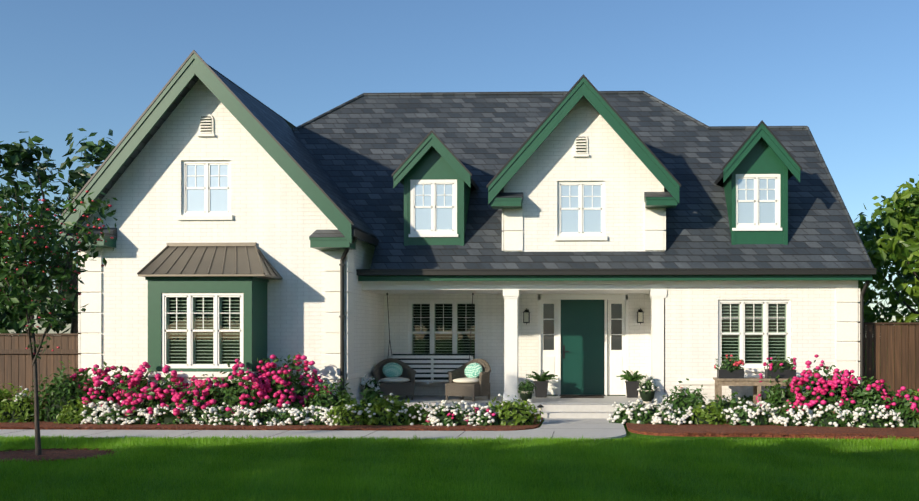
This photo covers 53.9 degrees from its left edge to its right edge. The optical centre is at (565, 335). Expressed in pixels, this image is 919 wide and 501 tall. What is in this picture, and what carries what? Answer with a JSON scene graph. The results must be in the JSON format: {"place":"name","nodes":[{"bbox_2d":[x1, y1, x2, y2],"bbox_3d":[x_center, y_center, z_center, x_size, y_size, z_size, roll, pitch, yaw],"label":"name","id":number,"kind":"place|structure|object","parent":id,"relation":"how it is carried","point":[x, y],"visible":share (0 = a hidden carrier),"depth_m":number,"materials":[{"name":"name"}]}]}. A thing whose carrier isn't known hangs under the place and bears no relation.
{"place":"outdoors","nodes":[
{"label":"outdoors","id":0,"kind":"place"},
{"bbox_2d":[0,418,625,440],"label":"walkway pavement","id":1,"kind":"structure","parent":0,"point":[596,428],"depth_m":14.84,"materials":[{"name":"concrete"}]},
{"bbox_2d":[0,0,918,335],"label":"sky","id":2,"kind":"structure","parent":0,"point":[847,71],"materials":[{"name":"blue"}]},
{"bbox_2d":[0,395,918,500],"bbox_3d":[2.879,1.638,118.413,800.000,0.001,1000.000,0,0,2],"label":"ground","id":3,"kind":"structure","parent":0,"point":[629,435],"depth_m":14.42,"materials":[{"name":"green plant"}]},
{"bbox_2d":[0,333,80,408],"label":"fence","id":4,"kind":"object","parent":3,"relation":"on","point":[16,366],"visible":0.38,"depth_m":18.15,"materials":[{"name":"brown wood"}]},
{"bbox_2d":[0,449,112,462],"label":"mulch bed","id":5,"kind":"object","parent":3,"relation":"on","point":[49,454],"visible":0.37,"depth_m":12.05,"materials":[{"name":"brown soil"}]},
{"bbox_2d":[0,172,117,454],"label":"young tree","id":6,"kind":"object","parent":5,"relation":"on","point":[32,245],"visible":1,"depth_m":11.82,"materials":[{"name":"green plant"}]},
{"bbox_2d":[0,427,918,461],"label":"mulch chips","id":7,"kind":"object","parent":5,"relation":"on","point":[187,428],"visible":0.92,"depth_m":15.09,"materials":[{"name":"brown wood"}]},
{"bbox_2d":[0,128,116,335],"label":"trees","id":8,"kind":"object","parent":3,"relation":"on","point":[17,156],"visible":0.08,"depth_m":21.38,"materials":[{"name":"green plant"}]},
{"bbox_2d":[0,414,542,430],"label":"mulch bed","id":9,"kind":"object","parent":3,"relation":"on","point":[44,424],"visible":0.32,"depth_m":15.68,"materials":[{"name":"brown soil"}]},
{"bbox_2d":[0,353,918,427],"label":"shrubs and flowers","id":10,"kind":"object","parent":3,"relation":"on","point":[273,396],"visible":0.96,"depth_m":16.18,"materials":[{"name":"green plant"}]},
{"bbox_2d":[56,50,876,419],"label":"house","id":11,"kind":"structure","parent":3,"relation":"on","point":[582,220],"depth_m":18.40,"materials":[{"name":"white paint"}]},
{"bbox_2d":[360,376,380,398],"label":"white urn flowers","id":12,"kind":"object","parent":11,"relation":"on","point":[366,383],"visible":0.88,"depth_m":18.34,"materials":[{"name":"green plant"}]},
{"bbox_2d":[371,358,415,399],"bbox_3d":[-3.728,0.928,19.358,0.957,0.880,0.821,0,0,-20],"label":"wicker chair","id":13,"kind":"object","parent":11,"relation":"in","point":[395,377],"visible":0.83,"depth_m":19.31,"materials":[{"name":"wicker"}]},
{"bbox_2d":[386,293,473,383],"bbox_3d":[-3.033,0.048,19.960,1.956,2.020,0.675,0,0,2],"label":"porch swing","id":14,"kind":"object","parent":11,"relation":"hanging from","point":[429,368],"visible":0.52,"depth_m":20.16,"materials":[{"name":"grey wood"}]},
{"bbox_2d":[445,358,490,401],"bbox_3d":[-2.060,0.928,19.160,0.957,0.880,0.821,0,0,26],"label":"wicker chair","id":15,"kind":"object","parent":11,"relation":"in","point":[471,378],"visible":0.98,"depth_m":18.94,"materials":[{"name":"wicker"}]},
{"bbox_2d":[523,308,529,323],"bbox_3d":[-0.897,-0.451,20.384,0.170,0.370,0.195,0,0,2],"label":"lantern","id":16,"kind":"object","parent":11,"relation":"attached to","point":[526,316],"visible":0.98,"depth_m":20.32,"materials":[{"name":"black metal"}]},
{"bbox_2d":[518,380,536,402],"bbox_3d":[-0.797,1.128,18.357,0.403,0.480,0.398,0,0,2],"label":"potted plant","id":17,"kind":"object","parent":11,"relation":"on","point":[525,391],"visible":0.98,"depth_m":18.27,"materials":[{"name":"plant"}]},
{"bbox_2d":[526,370,557,397],"bbox_3d":[-0.524,1.062,19.970,0.659,0.611,0.776,0,0,31],"label":"fern planter","id":18,"kind":"object","parent":11,"relation":"on","point":[541,383],"visible":1,"depth_m":19.84,"materials":[{"name":"black"}]},
{"bbox_2d":[616,370,643,397],"bbox_3d":[1.506,1.060,19.969,0.632,0.615,0.607,0,0,31],"label":"fern planter","id":19,"kind":"object","parent":11,"relation":"on","point":[632,385],"visible":1,"depth_m":19.79,"materials":[{"name":"black"}]},
{"bbox_2d":[637,308,643,323],"bbox_3d":[1.692,-0.451,20.310,0.170,0.370,0.195,0,0,2],"label":"lantern","id":20,"kind":"object","parent":11,"relation":"attached to","point":[640,316],"visible":0.98,"depth_m":20.24,"materials":[{"name":"black metal"}]},
{"bbox_2d":[637,374,660,402],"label":"white urn flowers","id":21,"kind":"object","parent":11,"relation":"on","point":[646,390],"visible":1,"depth_m":18.14,"materials":[{"name":"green plant"}]},
{"bbox_2d":[626,421,918,439],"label":"mulch bed","id":22,"kind":"object","parent":3,"relation":"on","point":[661,430],"visible":0.47,"depth_m":15.01,"materials":[{"name":"brown soil"}]},
{"bbox_2d":[713,354,796,412],"bbox_3d":[3.763,1.000,17.647,1.686,1.276,0.560,0,0,2],"label":"bench","id":23,"kind":"object","parent":22,"relation":"on","point":[730,373],"visible":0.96,"depth_m":17.49,"materials":[{"name":"brown wood"}]},
{"bbox_2d":[853,178,918,324],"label":"trees","id":24,"kind":"object","parent":3,"relation":"on","point":[895,241],"visible":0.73,"depth_m":20.55,"materials":[{"name":"green plant"}]},
{"bbox_2d":[858,321,918,402],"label":"fence","id":25,"kind":"object","parent":3,"relation":"on","point":[891,354],"visible":0.56,"depth_m":18.60,"materials":[{"name":"brown wood"}]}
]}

